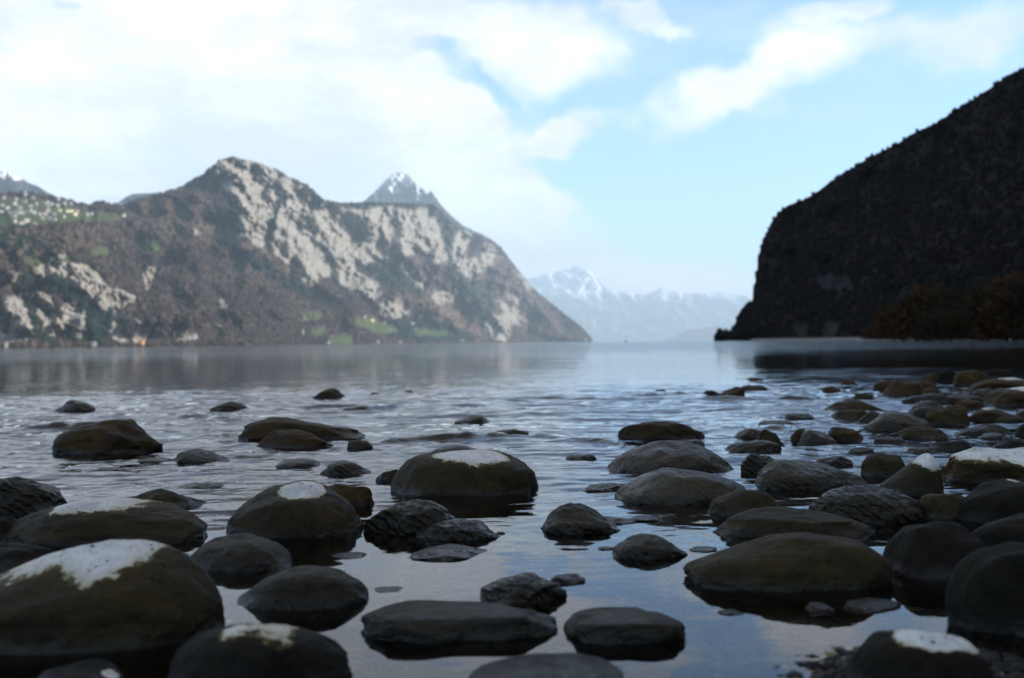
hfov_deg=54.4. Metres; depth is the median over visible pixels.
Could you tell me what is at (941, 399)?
rock
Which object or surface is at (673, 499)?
rock
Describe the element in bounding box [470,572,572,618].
rock
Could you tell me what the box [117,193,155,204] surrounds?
wooded ridge
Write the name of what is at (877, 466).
rock
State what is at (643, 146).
sky
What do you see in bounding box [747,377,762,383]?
rock
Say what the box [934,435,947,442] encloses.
rock
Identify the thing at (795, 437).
rock
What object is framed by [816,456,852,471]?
rock
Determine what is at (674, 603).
lake bed
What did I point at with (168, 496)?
rock
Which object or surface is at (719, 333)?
shore tree
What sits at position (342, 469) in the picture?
rock
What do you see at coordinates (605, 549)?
rock
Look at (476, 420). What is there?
rock
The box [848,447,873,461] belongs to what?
rock
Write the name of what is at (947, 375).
rock
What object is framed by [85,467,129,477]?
rock
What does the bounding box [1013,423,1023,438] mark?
rock
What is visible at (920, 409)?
rock
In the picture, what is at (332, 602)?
rock
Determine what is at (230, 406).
rock
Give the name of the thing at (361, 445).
rock
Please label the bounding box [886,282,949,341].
bare tree
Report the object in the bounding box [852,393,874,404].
rock
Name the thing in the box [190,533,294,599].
rock
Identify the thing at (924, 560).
rock
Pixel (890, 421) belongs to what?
rock
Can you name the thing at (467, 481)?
rock
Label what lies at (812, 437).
rock
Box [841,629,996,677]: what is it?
rock
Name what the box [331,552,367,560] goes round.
rock
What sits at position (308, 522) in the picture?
rock
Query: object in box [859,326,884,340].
bush
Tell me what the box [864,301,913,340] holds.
bare tree
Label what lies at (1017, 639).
rock
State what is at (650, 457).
rock
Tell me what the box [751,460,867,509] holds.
rock
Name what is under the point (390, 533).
rock
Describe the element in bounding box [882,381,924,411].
rock
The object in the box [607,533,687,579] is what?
rock
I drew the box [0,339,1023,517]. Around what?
lake water
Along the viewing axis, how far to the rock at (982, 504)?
1.88 m
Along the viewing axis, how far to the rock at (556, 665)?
1.04 m
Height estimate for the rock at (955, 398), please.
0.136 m
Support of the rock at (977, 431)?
on the lake bed
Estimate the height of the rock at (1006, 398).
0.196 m
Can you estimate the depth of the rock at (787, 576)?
1.39 m
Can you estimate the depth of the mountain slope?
7690.24 m
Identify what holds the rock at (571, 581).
on the lake bed
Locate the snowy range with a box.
[526,266,752,341]
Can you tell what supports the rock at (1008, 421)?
on the lake bed
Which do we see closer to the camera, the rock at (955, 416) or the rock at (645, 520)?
the rock at (645, 520)
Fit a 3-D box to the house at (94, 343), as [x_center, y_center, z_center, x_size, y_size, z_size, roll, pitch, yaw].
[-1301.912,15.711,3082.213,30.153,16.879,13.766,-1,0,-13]
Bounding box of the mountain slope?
[0,156,593,348]
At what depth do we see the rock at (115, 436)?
3.30 m
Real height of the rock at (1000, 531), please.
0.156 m
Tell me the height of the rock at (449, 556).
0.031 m
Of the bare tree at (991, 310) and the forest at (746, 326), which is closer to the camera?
the bare tree at (991, 310)
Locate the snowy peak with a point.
(401, 186)
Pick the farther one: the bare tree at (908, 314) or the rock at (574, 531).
the bare tree at (908, 314)
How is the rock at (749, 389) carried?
on the lake bed
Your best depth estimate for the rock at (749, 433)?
3.52 m
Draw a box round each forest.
[0,158,591,348]
[714,68,1023,340]
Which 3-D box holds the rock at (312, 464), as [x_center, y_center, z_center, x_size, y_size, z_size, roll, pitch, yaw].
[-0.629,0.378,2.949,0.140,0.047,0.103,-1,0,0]
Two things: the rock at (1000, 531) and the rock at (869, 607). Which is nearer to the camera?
the rock at (869, 607)
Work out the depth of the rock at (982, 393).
5.77 m
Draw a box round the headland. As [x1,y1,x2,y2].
[715,67,1023,344]
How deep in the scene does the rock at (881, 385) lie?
6.66 m
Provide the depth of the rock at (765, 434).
3.33 m
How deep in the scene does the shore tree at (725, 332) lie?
483.30 m
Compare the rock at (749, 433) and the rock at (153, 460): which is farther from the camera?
the rock at (749, 433)
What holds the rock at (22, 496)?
on the lake bed
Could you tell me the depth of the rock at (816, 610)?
1.28 m
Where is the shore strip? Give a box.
[751,337,1022,343]
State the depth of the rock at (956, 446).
3.10 m
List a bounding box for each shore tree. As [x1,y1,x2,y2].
[716,328,723,336]
[723,328,728,335]
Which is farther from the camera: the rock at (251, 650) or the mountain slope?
the mountain slope
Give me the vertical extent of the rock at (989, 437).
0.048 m
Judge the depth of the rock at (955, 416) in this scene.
3.96 m
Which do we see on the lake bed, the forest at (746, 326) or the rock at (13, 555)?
the rock at (13, 555)
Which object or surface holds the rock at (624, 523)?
on the lake bed
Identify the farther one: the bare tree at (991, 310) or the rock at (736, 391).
the bare tree at (991, 310)
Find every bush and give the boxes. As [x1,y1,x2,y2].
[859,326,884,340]
[907,306,980,340]
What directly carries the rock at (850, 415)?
on the lake bed
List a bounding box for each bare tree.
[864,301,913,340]
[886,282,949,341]
[916,285,989,340]
[955,286,992,340]
[973,270,1023,340]
[996,268,1023,339]
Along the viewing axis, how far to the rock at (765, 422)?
4.08 m
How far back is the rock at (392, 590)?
1.41 m
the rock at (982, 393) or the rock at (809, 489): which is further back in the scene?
the rock at (982, 393)
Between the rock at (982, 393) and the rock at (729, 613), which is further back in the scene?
the rock at (982, 393)
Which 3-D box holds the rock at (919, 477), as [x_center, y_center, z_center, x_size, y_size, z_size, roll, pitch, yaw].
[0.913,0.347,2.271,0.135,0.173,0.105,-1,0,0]
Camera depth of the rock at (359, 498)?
2.14 m
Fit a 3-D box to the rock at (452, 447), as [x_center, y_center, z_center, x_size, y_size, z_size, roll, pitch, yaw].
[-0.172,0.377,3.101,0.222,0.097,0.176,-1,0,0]
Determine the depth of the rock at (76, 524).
1.77 m
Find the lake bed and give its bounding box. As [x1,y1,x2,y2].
[0,341,1023,677]
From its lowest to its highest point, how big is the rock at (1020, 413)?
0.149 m
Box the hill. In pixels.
[661,326,729,340]
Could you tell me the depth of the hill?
40575.25 m
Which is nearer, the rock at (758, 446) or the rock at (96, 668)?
the rock at (96, 668)
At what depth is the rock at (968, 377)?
7.28 m
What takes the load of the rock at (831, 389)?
on the lake bed
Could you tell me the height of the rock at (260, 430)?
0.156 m
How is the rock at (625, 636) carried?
on the lake bed
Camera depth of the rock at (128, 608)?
1.16 m
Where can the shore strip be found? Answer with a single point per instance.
(810, 339)
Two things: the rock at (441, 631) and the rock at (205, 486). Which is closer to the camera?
the rock at (441, 631)
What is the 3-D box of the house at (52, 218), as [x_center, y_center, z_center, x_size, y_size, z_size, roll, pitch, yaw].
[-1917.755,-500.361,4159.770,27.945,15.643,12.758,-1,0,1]
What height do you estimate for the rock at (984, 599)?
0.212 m
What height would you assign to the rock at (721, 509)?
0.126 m
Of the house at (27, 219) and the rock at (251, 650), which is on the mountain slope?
the house at (27, 219)
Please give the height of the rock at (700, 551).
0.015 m
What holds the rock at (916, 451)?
on the lake bed
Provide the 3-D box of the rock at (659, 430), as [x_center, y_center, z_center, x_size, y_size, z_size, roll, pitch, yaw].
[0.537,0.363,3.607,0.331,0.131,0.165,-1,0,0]
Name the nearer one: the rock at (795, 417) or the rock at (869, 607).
the rock at (869, 607)
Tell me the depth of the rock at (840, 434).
3.39 m
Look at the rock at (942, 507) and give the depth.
1.93 m
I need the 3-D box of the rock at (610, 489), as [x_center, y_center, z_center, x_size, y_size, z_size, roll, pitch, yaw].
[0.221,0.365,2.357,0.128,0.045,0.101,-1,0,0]
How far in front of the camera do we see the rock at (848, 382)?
7.77 m
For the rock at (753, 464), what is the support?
on the lake bed
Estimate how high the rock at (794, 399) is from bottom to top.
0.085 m
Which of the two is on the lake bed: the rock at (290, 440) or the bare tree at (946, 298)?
the rock at (290, 440)
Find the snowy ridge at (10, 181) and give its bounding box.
[0,169,55,196]
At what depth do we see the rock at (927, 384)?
6.40 m
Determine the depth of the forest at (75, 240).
4837.65 m
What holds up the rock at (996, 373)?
on the lake bed
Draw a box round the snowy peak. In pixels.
[364,171,490,239]
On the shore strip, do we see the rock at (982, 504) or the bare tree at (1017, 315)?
the bare tree at (1017, 315)
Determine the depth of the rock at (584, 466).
2.96 m
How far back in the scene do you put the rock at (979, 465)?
2.41 m
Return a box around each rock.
[0,476,66,519]
[0,516,16,542]
[0,540,226,677]
[0,542,57,573]
[5,497,209,555]
[38,659,123,677]
[52,400,95,430]
[52,419,162,479]
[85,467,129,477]
[132,488,208,521]
[133,457,170,468]
[168,623,352,677]
[169,448,231,479]
[176,482,225,492]
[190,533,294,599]
[208,401,249,422]
[224,480,368,567]
[234,565,369,638]
[238,417,365,457]
[256,429,333,465]
[275,458,323,474]
[310,388,346,412]
[320,460,370,486]
[329,484,374,523]
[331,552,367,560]
[347,440,373,459]
[361,600,557,661]
[363,499,456,566]
[373,586,404,594]
[375,469,397,495]
[383,449,538,523]
[395,544,497,568]
[411,518,501,550]
[430,444,478,452]
[453,416,489,430]
[468,653,623,677]
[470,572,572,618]
[486,429,534,447]
[539,503,627,559]
[550,573,585,590]
[563,607,688,665]
[564,454,598,472]
[578,482,623,502]
[597,546,612,552]
[604,516,635,529]
[607,440,739,483]
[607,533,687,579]
[614,468,744,532]
[615,421,704,450]
[629,516,660,524]
[655,389,666,396]
[680,439,704,446]
[683,532,893,619]
[688,546,717,556]
[702,489,779,542]
[703,390,719,402]
[711,506,876,550]
[714,387,745,410]
[717,609,743,616]
[723,440,787,466]
[734,428,761,441]
[738,453,774,489]
[742,385,767,400]
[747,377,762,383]
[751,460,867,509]
[757,420,794,429]
[757,429,787,459]
[777,396,816,409]
[784,413,818,428]
[788,428,805,460]
[791,485,823,496]
[797,430,842,460]
[803,601,835,618]
[808,484,924,550]
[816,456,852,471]
[819,399,885,421]
[822,386,840,401]
[827,427,863,457]
[830,409,867,429]
[841,380,856,390]
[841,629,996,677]
[842,597,904,617]
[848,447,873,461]
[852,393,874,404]
[854,411,879,434]
[860,452,904,485]
[863,410,930,441]
[871,379,892,407]
[874,437,907,451]
[880,453,943,500]
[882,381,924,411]
[882,521,986,608]
[888,426,952,451]
[901,393,951,413]
[906,380,938,389]
[906,447,937,459]
[909,400,942,420]
[919,493,964,523]
[920,387,940,394]
[922,373,939,389]
[925,405,971,435]
[929,440,971,461]
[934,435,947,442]
[937,369,954,392]
[940,447,1023,496]
[945,542,1023,648]
[946,393,982,404]
[950,424,1013,447]
[951,370,987,392]
[956,400,984,413]
[957,479,1023,532]
[964,377,1023,394]
[969,408,1016,426]
[971,513,1023,547]
[972,388,992,397]
[977,432,1006,443]
[982,387,1023,414]
[986,369,1015,377]
[993,416,1023,431]
[993,438,1023,448]
[1010,630,1023,646]
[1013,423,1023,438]
[1015,408,1023,417]
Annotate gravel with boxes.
[43,477,1023,677]
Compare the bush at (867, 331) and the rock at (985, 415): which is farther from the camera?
the bush at (867, 331)
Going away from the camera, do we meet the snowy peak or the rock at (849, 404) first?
the rock at (849, 404)
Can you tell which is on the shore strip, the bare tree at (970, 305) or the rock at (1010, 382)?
the bare tree at (970, 305)
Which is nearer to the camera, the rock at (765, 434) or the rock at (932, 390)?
the rock at (765, 434)
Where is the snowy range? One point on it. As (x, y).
(591, 305)
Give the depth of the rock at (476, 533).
1.77 m
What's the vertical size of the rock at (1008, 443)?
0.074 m
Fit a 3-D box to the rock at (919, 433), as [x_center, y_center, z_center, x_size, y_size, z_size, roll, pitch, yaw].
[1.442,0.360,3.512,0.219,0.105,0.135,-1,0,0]
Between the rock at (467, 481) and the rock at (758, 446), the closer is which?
the rock at (467, 481)
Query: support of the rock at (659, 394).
on the lake bed
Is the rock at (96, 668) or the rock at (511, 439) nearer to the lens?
the rock at (96, 668)
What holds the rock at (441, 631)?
on the lake bed
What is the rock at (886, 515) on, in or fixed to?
on the lake bed
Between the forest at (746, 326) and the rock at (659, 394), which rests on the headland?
the forest at (746, 326)
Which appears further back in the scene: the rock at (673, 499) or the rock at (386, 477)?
the rock at (386, 477)
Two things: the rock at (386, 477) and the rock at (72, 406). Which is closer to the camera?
the rock at (386, 477)
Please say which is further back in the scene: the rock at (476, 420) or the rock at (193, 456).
the rock at (476, 420)
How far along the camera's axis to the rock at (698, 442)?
3.35 m
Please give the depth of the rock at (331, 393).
6.53 m
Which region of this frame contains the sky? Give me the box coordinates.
[0,0,1023,295]
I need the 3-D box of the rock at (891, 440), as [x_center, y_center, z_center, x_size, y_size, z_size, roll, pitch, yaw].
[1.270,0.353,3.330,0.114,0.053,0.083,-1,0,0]
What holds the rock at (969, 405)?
on the lake bed
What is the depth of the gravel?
1.17 m
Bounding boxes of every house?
[22,217,29,222]
[49,217,56,220]
[58,253,65,258]
[90,341,96,346]
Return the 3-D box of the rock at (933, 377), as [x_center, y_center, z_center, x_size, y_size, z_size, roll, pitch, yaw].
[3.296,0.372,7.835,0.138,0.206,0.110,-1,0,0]
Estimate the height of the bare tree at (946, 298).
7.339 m
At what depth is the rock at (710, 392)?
6.32 m
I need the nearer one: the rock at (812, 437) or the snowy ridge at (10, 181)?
the rock at (812, 437)
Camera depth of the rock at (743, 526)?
1.78 m
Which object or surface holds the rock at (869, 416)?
on the lake bed
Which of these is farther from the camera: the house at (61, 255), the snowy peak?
the snowy peak
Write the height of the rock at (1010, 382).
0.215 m
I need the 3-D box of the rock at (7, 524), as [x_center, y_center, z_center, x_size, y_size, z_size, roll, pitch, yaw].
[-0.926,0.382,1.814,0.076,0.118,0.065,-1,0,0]

